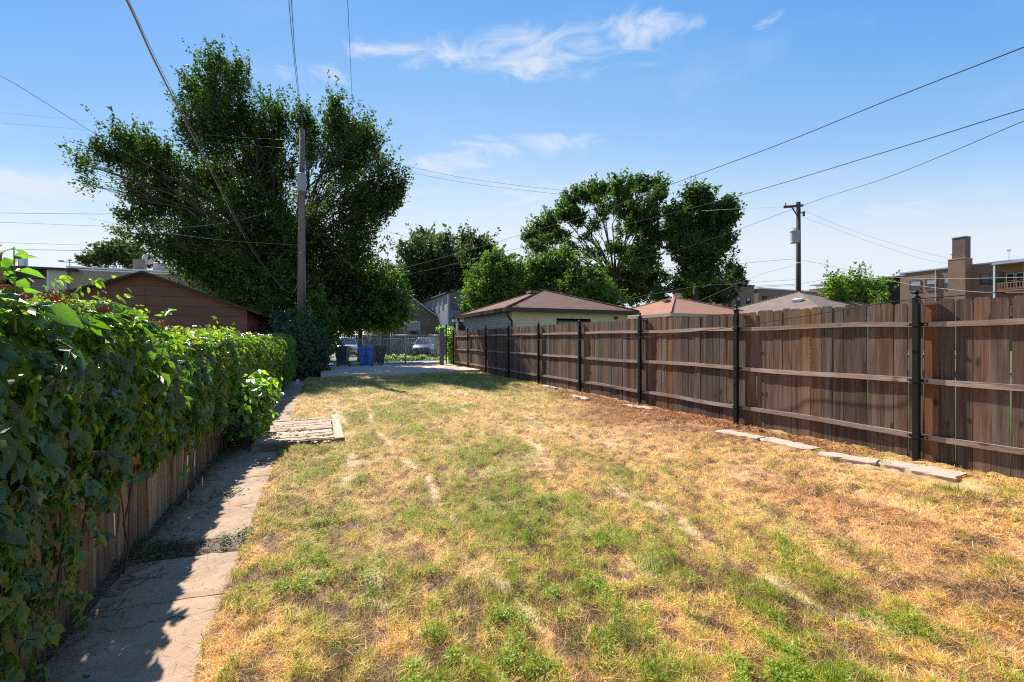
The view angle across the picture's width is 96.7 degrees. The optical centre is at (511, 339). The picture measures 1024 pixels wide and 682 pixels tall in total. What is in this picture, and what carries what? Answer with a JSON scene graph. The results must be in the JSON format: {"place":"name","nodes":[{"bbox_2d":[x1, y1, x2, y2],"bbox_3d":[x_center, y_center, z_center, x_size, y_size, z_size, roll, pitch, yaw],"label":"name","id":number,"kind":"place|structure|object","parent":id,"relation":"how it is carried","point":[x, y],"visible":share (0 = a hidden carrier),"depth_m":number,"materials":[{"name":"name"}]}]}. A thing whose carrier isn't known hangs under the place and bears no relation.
{"place":"outdoors","nodes":[
{"label":"outdoors","id":0,"kind":"place"},
{"bbox_2d":[6,210,270,227],"bbox_3d":[-21.425,-6.046,23.400,19.186,0.732,0.350,0,0,5],"label":"overhead wire","id":1,"kind":"object","parent":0,"point":[147,227],"visible":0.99,"depth_m":23.15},
{"bbox_2d":[23,380,304,681],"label":"soil strip","id":2,"kind":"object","parent":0,"point":[113,572],"depth_m":3.14,"materials":[{"name":"brown soil"}]},
{"bbox_2d":[1,351,278,669],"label":"plank fence","id":3,"kind":"object","parent":2,"relation":"on","point":[150,498],"visible":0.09,"depth_m":3.14,"materials":[{"name":"brown wood"}]},
{"bbox_2d":[0,267,297,681],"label":"virginia creeper","id":4,"kind":"object","parent":3,"relation":"attached to","point":[55,345],"visible":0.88,"depth_m":2.16,"materials":[{"name":"green plant"}]},
{"bbox_2d":[0,245,45,332],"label":"young shoot","id":5,"kind":"object","parent":4,"relation":"attached to","point":[23,285],"visible":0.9,"depth_m":1.86,"materials":[{"name":"green plant"}]},
{"bbox_2d":[132,316,147,335],"bbox_3d":[-2.452,-0.092,2.995,0.083,0.135,0.111,0,0,-42],"label":"young shoot","id":6,"kind":"object","parent":4,"relation":"on","point":[136,318],"visible":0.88,"depth_m":3.00,"materials":[{"name":"green plant"}]},
{"bbox_2d":[155,308,175,335],"bbox_3d":[-2.439,-0.127,3.200,0.113,0.196,0.154,0,0,-24],"label":"young shoot","id":7,"kind":"object","parent":4,"relation":"on","point":[165,312],"visible":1,"depth_m":3.20,"materials":[{"name":"green plant"}]},
{"bbox_2d":[22,382,292,681],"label":"dry litter","id":8,"kind":"object","parent":2,"relation":"on","point":[64,638],"visible":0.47,"depth_m":3.05,"materials":[{"name":"brown plant"}]},
{"bbox_2d":[223,370,283,445],"bbox_3d":[-3.639,0.955,6.324,0.881,1.080,1.332,0,0,-34],"label":"broadleaf bush","id":9,"kind":"object","parent":2,"relation":"on","point":[253,415],"visible":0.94,"depth_m":6.05,"materials":[{"name":"green plant"}]},
{"bbox_2d":[32,381,304,681],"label":"path","id":10,"kind":"structure","parent":0,"point":[159,632],"depth_m":2.55,"materials":[{"name":"concrete"}]},
{"bbox_2d":[36,387,302,678],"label":"path weeds","id":11,"kind":"object","parent":10,"relation":"on","point":[156,552],"visible":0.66,"depth_m":3.27,"materials":[{"name":"green plant"}]},
{"bbox_2d":[331,354,356,358],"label":"back yard","id":12,"kind":"structure","parent":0,"point":[354,356],"depth_m":37.15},
{"bbox_2d":[335,337,357,356],"bbox_3d":[-14.487,0.615,39.963,2.180,1.650,4.578,0,0,-20],"label":"parked car","id":13,"kind":"object","parent":12,"relation":"on","point":[353,348],"visible":0.37,"depth_m":38.89,"materials":[{"name":"silver metal"}]},
{"bbox_2d":[345,335,445,354],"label":"dark board fence","id":14,"kind":"object","parent":12,"relation":"on","point":[395,339],"visible":0.33,"depth_m":42.59,"materials":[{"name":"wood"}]},
{"bbox_2d":[347,0,358,236],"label":"overhead wire","id":15,"kind":"object","parent":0,"point":[352,105],"visible":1,"depth_m":15.63,"materials":[{"name":"rubber"}]},
{"bbox_2d":[331,359,438,362],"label":"alley verge","id":16,"kind":"structure","parent":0,"point":[351,360],"depth_m":32.00,"materials":[{"name":"green plant"}]},
{"bbox_2d":[55,33,416,329],"bbox_3d":[-16.400,-8.329,27.422,22.038,19.657,8.419,0,0,0],"label":"elm tree","id":17,"kind":"object","parent":16,"relation":"on","point":[243,280],"visible":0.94,"depth_m":26.24,"materials":[{"name":"green plant"}]},
{"bbox_2d":[307,245,424,360],"bbox_3d":[-11.568,-2.433,31.021,11.066,7.865,7.339,0,0,34],"label":"maple tree","id":18,"kind":"object","parent":16,"relation":"on","point":[369,300],"visible":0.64,"depth_m":28.69,"materials":[{"name":"green plant"}]},
{"bbox_2d":[384,354,445,360],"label":"alley weeds","id":19,"kind":"object","parent":16,"relation":"on","point":[395,356],"visible":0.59,"depth_m":31.82,"materials":[{"name":"green plant"}]},
{"bbox_2d":[455,244,548,312],"bbox_3d":[-0.939,-2.998,36.228,7.882,8.995,8.399,0,0,0],"label":"green tree","id":20,"kind":"object","parent":16,"relation":"on","point":[495,267],"visible":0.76,"depth_m":33.64,"materials":[{"name":"green plant"}]},
{"bbox_2d":[522,238,636,307],"bbox_3d":[4.716,-3.440,37.795,9.982,9.880,9.852,0,0,0],"label":"green tree","id":21,"kind":"object","parent":16,"relation":"on","point":[567,276],"visible":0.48,"depth_m":35.43,"materials":[{"name":"green plant"}]},
{"bbox_2d":[320,364,479,377],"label":"parking slab","id":22,"kind":"structure","parent":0,"point":[347,371],"depth_m":19.56,"materials":[{"name":"concrete"}]},
{"bbox_2d":[325,339,364,366],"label":"chain link gate","id":23,"kind":"structure","parent":22,"relation":"on","point":[350,352],"depth_m":22.58,"materials":[{"name":"metal"}]},
{"bbox_2d":[440,328,443,364],"bbox_3d":[-3.638,0.390,23.600,0.200,2.020,0.220,0,0,0],"label":"gate post","id":24,"kind":"object","parent":22,"relation":"on","point":[441,346],"visible":0.81,"depth_m":23.49,"materials":[{"name":"grey wood"}]},
{"bbox_2d":[445,324,446,363],"bbox_3d":[-3.481,0.275,24.100,0.083,2.250,0.083,0,0,-22],"label":"end pole","id":25,"kind":"object","parent":22,"relation":"on","point":[446,343],"visible":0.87,"depth_m":24.07,"materials":[{"name":"grey metal"}]},
{"bbox_2d":[447,290,1023,339],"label":"fence rail","id":26,"kind":"object","parent":25,"relation":"attached to","point":[800,316],"visible":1,"depth_m":6.09,"materials":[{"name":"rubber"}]},
{"bbox_2d":[18,353,923,375],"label":"alley","id":27,"kind":"structure","parent":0,"point":[428,362],"depth_m":27.20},
{"bbox_2d":[40,270,270,386],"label":"brown garage","id":28,"kind":"structure","parent":27,"relation":"on","point":[154,294],"depth_m":14.69,"materials":[{"name":"brown wood"}]},
{"bbox_2d":[297,107,305,369],"bbox_3d":[-10.237,-4.957,22.148,0.450,12.915,0.745,0,0,-23],"label":"utility pole","id":29,"kind":"object","parent":27,"relation":"on","point":[301,286],"visible":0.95,"depth_m":22.18,"materials":[{"name":"brown wood"}]},
{"bbox_2d":[0,242,294,253],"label":"overhead wire","id":30,"kind":"object","parent":29,"relation":"attached to","point":[149,248],"visible":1,"depth_m":24.43,"materials":[{"name":"rubber"}]},
{"bbox_2d":[0,75,295,217],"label":"overhead wire","id":31,"kind":"object","parent":29,"relation":"attached to","point":[114,145],"visible":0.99,"depth_m":13.07,"materials":[{"name":"rubber"}]},
{"bbox_2d":[6,123,295,148],"bbox_3d":[-24.516,-11.990,26.381,29.372,5.279,0.565,0,0,15],"label":"overhead wire","id":32,"kind":"object","parent":29,"relation":"attached to","point":[149,135],"visible":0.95,"depth_m":25.36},
{"bbox_2d":[12,249,291,253],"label":"overhead wire","id":33,"kind":"object","parent":29,"relation":"attached to","point":[191,251],"visible":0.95,"depth_m":23.87,"materials":[{"name":"rubber"}]},
{"bbox_2d":[7,113,298,140],"bbox_3d":[-24.516,-12.545,26.381,29.372,5.585,0.565,0,0,15],"label":"overhead wire","id":34,"kind":"object","parent":29,"relation":"attached to","point":[156,128],"visible":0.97,"depth_m":25.27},
{"bbox_2d":[33,209,294,216],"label":"overhead wire","id":35,"kind":"object","parent":29,"relation":"attached to","point":[159,213],"visible":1,"depth_m":22.97,"materials":[{"name":"rubber"}]},
{"bbox_2d":[91,218,291,244],"bbox_3d":[-14.653,-4.993,21.490,8.424,0.747,0.820,0,0,-15],"label":"overhead wire","id":36,"kind":"object","parent":29,"relation":"attached to","point":[192,236],"visible":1,"depth_m":21.72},
{"bbox_2d":[128,0,295,277],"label":"overhead wire","id":37,"kind":"object","parent":29,"relation":"attached to","point":[188,122],"visible":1,"depth_m":7.88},
{"bbox_2d":[126,0,298,292],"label":"overhead wire","id":38,"kind":"object","parent":29,"relation":"attached to","point":[138,25],"visible":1,"depth_m":7.52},
{"bbox_2d":[289,3,299,122],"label":"overhead wire","id":39,"kind":"object","parent":29,"relation":"attached to","point":[293,54],"visible":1,"depth_m":10.58,"materials":[{"name":"rubber"}]},
{"bbox_2d":[291,0,301,135],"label":"overhead wire","id":40,"kind":"object","parent":29,"relation":"attached to","point":[295,57],"visible":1,"depth_m":10.52,"materials":[{"name":"rubber"}]},
{"bbox_2d":[304,216,480,256],"bbox_3d":[-3.202,-6.322,33.392,0.841,0.878,26.431,0,0,30],"label":"overhead wire","id":41,"kind":"object","parent":29,"relation":"attached to","point":[390,232],"visible":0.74,"depth_m":26.18,"materials":[{"name":"rubber"}]},
{"bbox_2d":[305,141,565,190],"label":"overhead wire","id":42,"kind":"object","parent":29,"relation":"attached to","point":[446,174],"visible":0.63,"depth_m":40.90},
{"bbox_2d":[308,151,564,194],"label":"overhead wire","id":43,"kind":"object","parent":29,"relation":"attached to","point":[446,179],"visible":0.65,"depth_m":41.00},
{"bbox_2d":[304,252,790,287],"bbox_3d":[2.893,-3.747,26.786,27.468,1.095,4.458,0,0,-10],"label":"overhead wire","id":44,"kind":"object","parent":29,"relation":"attached to","point":[542,282],"visible":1,"depth_m":27.92,"materials":[{"name":"rubber"}]},
{"bbox_2d":[305,254,794,293],"bbox_3d":[2.897,-3.579,26.761,27.467,1.243,4.404,0,0,-10],"label":"overhead wire","id":45,"kind":"object","parent":29,"relation":"attached to","point":[537,289],"visible":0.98,"depth_m":27.67,"materials":[{"name":"rubber"}]},
{"bbox_2d":[405,47,1023,267],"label":"overhead wire","id":46,"kind":"object","parent":29,"relation":"attached to","point":[798,136],"visible":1,"depth_m":9.31,"materials":[{"name":"rubber"}]},
{"bbox_2d":[406,109,1023,274],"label":"overhead wire","id":47,"kind":"object","parent":29,"relation":"attached to","point":[793,179],"visible":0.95,"depth_m":10.91,"materials":[{"name":"rubber"}]},
{"bbox_2d":[295,283,347,357],"bbox_3d":[-9.664,-0.659,22.469,2.808,4.318,2.014,0,0,0],"label":"bush","id":48,"kind":"object","parent":27,"relation":"on","point":[318,308],"visible":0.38,"depth_m":22.30,"materials":[{"name":"green plant"}]},
{"bbox_2d":[335,346,350,365],"bbox_3d":[-8.823,0.872,23.709,0.660,1.093,0.858,0,0,-6],"label":"black bin","id":49,"kind":"object","parent":27,"relation":"on","point":[345,354],"visible":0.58,"depth_m":23.43,"materials":[{"name":"plastic"}]},
{"bbox_2d":[358,346,373,365],"bbox_3d":[-7.557,0.872,23.559,0.660,1.093,0.858,0,0,-7],"label":"blue bin","id":50,"kind":"object","parent":27,"relation":"on","point":[369,354],"visible":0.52,"depth_m":23.26,"materials":[{"name":"plastic"}]},
{"bbox_2d":[370,346,386,365],"bbox_3d":[-7.220,0.872,24.507,0.660,1.093,0.858,0,0,-40],"label":"black bin","id":51,"kind":"object","parent":27,"relation":"on","point":[381,356],"visible":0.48,"depth_m":24.27,"materials":[{"name":"plastic"}]},
{"bbox_2d":[404,337,439,364],"bbox_3d":[-4.748,0.620,24.092,1.856,1.560,0.080,0,0,-19],"label":"chain link fence","id":52,"kind":"object","parent":27,"relation":"on","point":[419,350],"visible":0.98,"depth_m":24.05,"materials":[{"name":"metal"}]},
{"bbox_2d":[367,339,402,364],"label":"chain link gate","id":53,"kind":"structure","parent":52,"relation":"attached to","point":[384,352],"depth_m":23.33,"materials":[{"name":"metal"}]},
{"bbox_2d":[435,326,454,364],"bbox_3d":[-3.434,0.365,24.538,1.313,2.276,1.090,0,0,0],"label":"corner vine","id":54,"kind":"object","parent":27,"relation":"on","point":[449,348],"visible":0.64,"depth_m":24.40,"materials":[{"name":"green plant"}]},
{"bbox_2d":[7,349,1011,422],"bbox_3d":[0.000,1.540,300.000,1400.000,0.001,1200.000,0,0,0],"label":"ground","id":55,"kind":"structure","parent":0,"point":[10,381],"depth_m":21.39,"materials":[{"name":"soil"}]},
{"bbox_2d":[0,250,80,294],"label":"grey porch house","id":56,"kind":"structure","parent":55,"relation":"on","point":[49,274],"depth_m":33.25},
{"bbox_2d":[4,276,17,288],"bbox_3d":[-37.270,-3.642,33.761,0.900,2.200,0.090,0,0,-23],"label":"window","id":57,"kind":"structure","parent":56,"relation":"in","point":[7,282],"depth_m":33.76,"materials":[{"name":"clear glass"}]},
{"bbox_2d":[30,277,46,293],"bbox_3d":[-35.751,-3.992,34.405,1.000,1.500,0.090,0,0,-23],"label":"window","id":58,"kind":"structure","parent":56,"relation":"in","point":[38,283],"depth_m":34.40,"materials":[{"name":"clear glass"}]},
{"bbox_2d":[73,237,157,268],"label":"distant tree","id":59,"kind":"object","parent":55,"relation":"on","point":[121,253],"visible":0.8,"depth_m":71.33,"materials":[{"name":"green plant"}]},
{"bbox_2d":[66,253,216,294],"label":"pale brick flats","id":60,"kind":"structure","parent":55,"relation":"on","point":[82,276],"depth_m":34.44,"materials":[{"name":"brick"}]},
{"bbox_2d":[153,262,174,270],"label":"stepped parapet house","id":61,"kind":"structure","parent":55,"relation":"on","point":[156,266],"depth_m":37.17,"materials":[{"name":"grey"}]},
{"bbox_2d":[262,308,332,379],"bbox_3d":[-8.842,0.081,18.654,2.727,2.911,5.926,0,0,-20],"label":"overgrown shrub","id":62,"kind":"object","parent":55,"relation":"on","point":[313,343],"visible":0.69,"depth_m":18.26,"materials":[{"name":"green plant"}]},
{"bbox_2d":[383,330,388,355],"bbox_3d":[-10.141,0.328,36.600,0.360,2.145,0.300,0,0,0],"label":"pole stub","id":63,"kind":"object","parent":55,"relation":"on","point":[385,340],"visible":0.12,"depth_m":36.45,"materials":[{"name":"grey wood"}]},
{"bbox_2d":[364,293,437,352],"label":"brick gable house","id":64,"kind":"structure","parent":55,"relation":"on","point":[426,322],"depth_m":50.46,"materials":[{"name":"beige"}]},
{"bbox_2d":[404,321,419,336],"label":"window","id":65,"kind":"structure","parent":64,"relation":"in","point":[414,329],"depth_m":50.16,"materials":[{"name":"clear glass"}]},
{"bbox_2d":[390,334,429,356],"bbox_3d":[-8.283,0.466,37.100,3.199,1.872,0.080,0,0,-11],"label":"chain fence","id":66,"kind":"object","parent":55,"relation":"on","point":[409,342],"visible":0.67,"depth_m":37.12,"materials":[{"name":"metal"}]},
{"bbox_2d":[412,337,436,355],"bbox_3d":[-7.512,0.615,39.461,2.180,1.650,4.578,0,0,-6],"label":"parked suv","id":67,"kind":"object","parent":55,"relation":"on","point":[422,349],"visible":0.74,"depth_m":37.80,"materials":[{"name":"silver paint"}]},
{"bbox_2d":[387,221,463,304],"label":"feathery tree","id":68,"kind":"object","parent":55,"relation":"on","point":[415,251],"visible":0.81,"depth_m":59.67,"materials":[{"name":"green plant"}]},
{"bbox_2d":[422,288,464,352],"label":"grey two storey house","id":69,"kind":"structure","parent":55,"relation":"on","point":[445,307],"depth_m":47.44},
{"bbox_2d":[446,219,501,290],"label":"feathery tree","id":70,"kind":"object","parent":55,"relation":"on","point":[469,240],"visible":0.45,"depth_m":61.43,"materials":[{"name":"green plant"}]},
{"bbox_2d":[455,290,639,330],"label":"cream garage","id":71,"kind":"structure","parent":55,"relation":"on","point":[533,307],"depth_m":19.76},
{"bbox_2d":[556,320,590,323],"bbox_3d":[2.636,-0.380,19.428,1.700,0.860,0.076,0,0,-23],"label":"window","id":72,"kind":"structure","parent":71,"relation":"in","point":[558,321],"depth_m":19.31,"materials":[{"name":"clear glass"}]},
{"bbox_2d":[518,167,676,307],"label":"cottonwood tree","id":73,"kind":"object","parent":55,"relation":"on","point":[641,274],"visible":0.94,"depth_m":57.31,"materials":[{"name":"green plant"}]},
{"bbox_2d":[628,297,743,338],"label":"rust roof garage","id":74,"kind":"structure","parent":55,"relation":"on","point":[674,307],"depth_m":23.24,"materials":[{"name":"brown"}]},
{"bbox_2d":[661,176,747,303],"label":"cottonwood tree","id":75,"kind":"object","parent":55,"relation":"on","point":[692,227],"visible":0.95,"depth_m":54.72,"materials":[{"name":"green plant"}]},
{"bbox_2d":[673,285,754,307],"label":"square brick flats","id":76,"kind":"structure","parent":55,"relation":"on","point":[746,296],"depth_m":67.80,"materials":[{"name":"brown brick"}]},
{"bbox_2d":[705,250,750,307],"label":"spruce tree","id":77,"kind":"object","parent":55,"relation":"on","point":[737,273],"visible":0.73,"depth_m":57.62,"materials":[{"name":"green plant"}]},
{"bbox_2d":[452,290,1023,478],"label":"cedar fence","id":78,"kind":"object","parent":55,"relation":"on","point":[833,376],"visible":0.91,"depth_m":6.31,"materials":[{"name":"brown wood"}]},
{"bbox_2d":[754,288,826,301],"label":"brick flats","id":79,"kind":"structure","parent":55,"relation":"on","point":[760,294],"depth_m":71.03,"materials":[{"name":"brown brick"}]},
{"bbox_2d":[783,202,804,291],"bbox_3d":[16.690,-3.335,26.820,1.810,9.670,0.532,0,0,-23],"label":"utility pole","id":80,"kind":"object","parent":55,"relation":"on","point":[795,236],"visible":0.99,"depth_m":26.88,"materials":[{"name":"brown wood"}]},
{"bbox_2d":[557,259,787,267],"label":"overhead wire","id":81,"kind":"object","parent":80,"relation":"attached to","point":[673,267],"visible":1,"depth_m":28.70,"materials":[{"name":"rubber"}]},
{"bbox_2d":[801,278,1006,292],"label":"overhead wire","id":82,"kind":"object","parent":80,"relation":"attached to","point":[917,285],"visible":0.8,"depth_m":18.54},
{"bbox_2d":[803,260,1017,278],"bbox_3d":[16.474,-3.142,18.812,1.918,3.178,16.339,0,0,12],"label":"overhead wire","id":83,"kind":"object","parent":80,"relation":"attached to","point":[931,278],"visible":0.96,"depth_m":17.20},
{"bbox_2d":[734,291,868,343],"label":"taupe roof garage","id":84,"kind":"structure","parent":55,"relation":"on","point":[798,299],"depth_m":22.78,"materials":[{"name":"grey"}]},
{"bbox_2d":[816,260,899,303],"bbox_3d":[18.201,-1.324,23.909,3.612,5.648,5.190,0,0,37],"label":"young tree","id":85,"kind":"object","parent":55,"relation":"on","point":[857,289],"visible":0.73,"depth_m":23.16,"materials":[{"name":"green plant"}]},
{"bbox_2d":[809,236,1023,349],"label":"long brick flats","id":86,"kind":"structure","parent":55,"relation":"on","point":[987,277],"depth_m":66.92,"materials":[{"name":"brick"}]},
{"bbox_2d":[909,280,920,291],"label":"window","id":87,"kind":"structure","parent":86,"relation":"in","point":[913,287],"depth_m":73.47,"materials":[{"name":"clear glass"}]},
{"bbox_2d":[925,279,938,290],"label":"window","id":88,"kind":"structure","parent":86,"relation":"in","point":[929,283],"depth_m":71.52,"materials":[{"name":"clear glass"}]},
{"bbox_2d":[943,277,947,288],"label":"window","id":89,"kind":"structure","parent":86,"relation":"in","point":[945,281],"depth_m":69.83,"materials":[{"name":"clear glass"}]},
{"bbox_2d":[980,273,992,285],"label":"window","id":90,"kind":"structure","parent":86,"relation":"in","point":[984,278],"depth_m":65.55,"materials":[{"name":"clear glass"}]},
{"bbox_2d":[989,272,1003,284],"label":"window","id":91,"kind":"structure","parent":86,"relation":"in","point":[999,276],"depth_m":64.33,"materials":[{"name":"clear glass"}]},
{"bbox_2d":[1006,273,1015,287],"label":"window","id":92,"kind":"structure","parent":86,"relation":"in","point":[1012,274],"depth_m":63.27,"materials":[{"name":"clear glass"}]},
{"bbox_2d":[1014,272,1023,287],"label":"window","id":93,"kind":"structure","parent":86,"relation":"in","point":[1020,276],"depth_m":62.37,"materials":[{"name":"clear glass"}]},
{"bbox_2d":[0,0,1023,337],"label":"sky","id":94,"kind":"structure","parent":0,"point":[551,95],"materials":[{"name":"blue"}]},
{"bbox_2d":[184,372,1023,681],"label":"lawn","id":95,"kind":"structure","parent":0,"point":[570,460],"depth_m":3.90,"materials":[{"name":"yellow plant"}]},
{"bbox_2d":[570,395,590,400],"bbox_3d":[1.611,1.412,10.871,0.202,0.137,0.876,0,0,-18],"label":"edging block","id":96,"kind":"object","parent":95,"relation":"on","point":[584,398],"depth_m":10.68,"materials":[{"name":"concrete"}]},
{"bbox_2d":[199,421,1016,681],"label":"clover","id":97,"kind":"object","parent":95,"relation":"on","point":[631,659],"visible":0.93,"depth_m":2.20,"materials":[{"name":"green plant"}]},
{"bbox_2d":[621,404,655,409],"bbox_3d":[2.588,1.414,9.350,0.236,0.133,0.728,0,1,-43],"label":"edging block","id":98,"kind":"object","parent":95,"relation":"on","point":[638,407],"depth_m":9.28,"materials":[{"name":"concrete"}]},
{"bbox_2d":[321,382,1021,681],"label":"fallen leaves","id":99,"kind":"object","parent":95,"relation":"on","point":[663,414],"visible":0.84,"depth_m":7.06,"materials":[{"name":"brown plant"}]},
{"bbox_2d":[715,429,765,439],"bbox_3d":[3.327,1.421,6.650,0.255,0.118,0.662,0,-1,-29],"label":"edging block","id":100,"kind":"object","parent":95,"relation":"on","point":[744,435],"depth_m":6.58,"materials":[{"name":"concrete"}]},
{"bbox_2d":[759,437,820,450],"bbox_3d":[3.672,1.420,6.053,0.274,0.120,0.723,0,-1,-24],"label":"edging block","id":101,"kind":"object","parent":95,"relation":"on","point":[793,445],"depth_m":5.99,"materials":[{"name":"concrete"}]},
{"bbox_2d":[818,451,878,465],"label":"edging block","id":102,"kind":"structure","parent":95,"relation":"on","point":[844,458],"depth_m":5.29,"materials":[{"name":"concrete"}]},
{"bbox_2d":[877,459,967,482],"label":"edging block","id":103,"kind":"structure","parent":95,"relation":"on","point":[937,472],"depth_m":4.82,"materials":[{"name":"concrete"}]},
{"label":"platform soil","id":104,"kind":"structure","parent":95,"relation":"on","visible":0},
{"bbox_2d":[251,414,344,452],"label":"wooden platform","id":105,"kind":"structure","parent":104,"relation":"on","point":[274,442],"depth_m":6.59,"materials":[{"name":"brown wood"}]},
{"bbox_2d":[260,415,333,442],"bbox_3d":[-3.245,1.358,6.956,1.010,0.090,2.175,0,0,-22],"label":"platform debris","id":106,"kind":"object","parent":105,"relation":"on","point":[323,434],"visible":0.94,"depth_m":6.52,"materials":[{"name":"beige plant"}]},
{"bbox_2d":[546,121,1023,265],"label":"overhead wire","id":107,"kind":"object","parent":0,"point":[843,191],"visible":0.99,"depth_m":13.99,"materials":[{"name":"rubber"}]},
{"bbox_2d":[923,390,1010,464],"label":"neighbour lawn","id":108,"kind":"structure","parent":0,"point":[955,418],"depth_m":9.29,"materials":[{"name":"green plant"}]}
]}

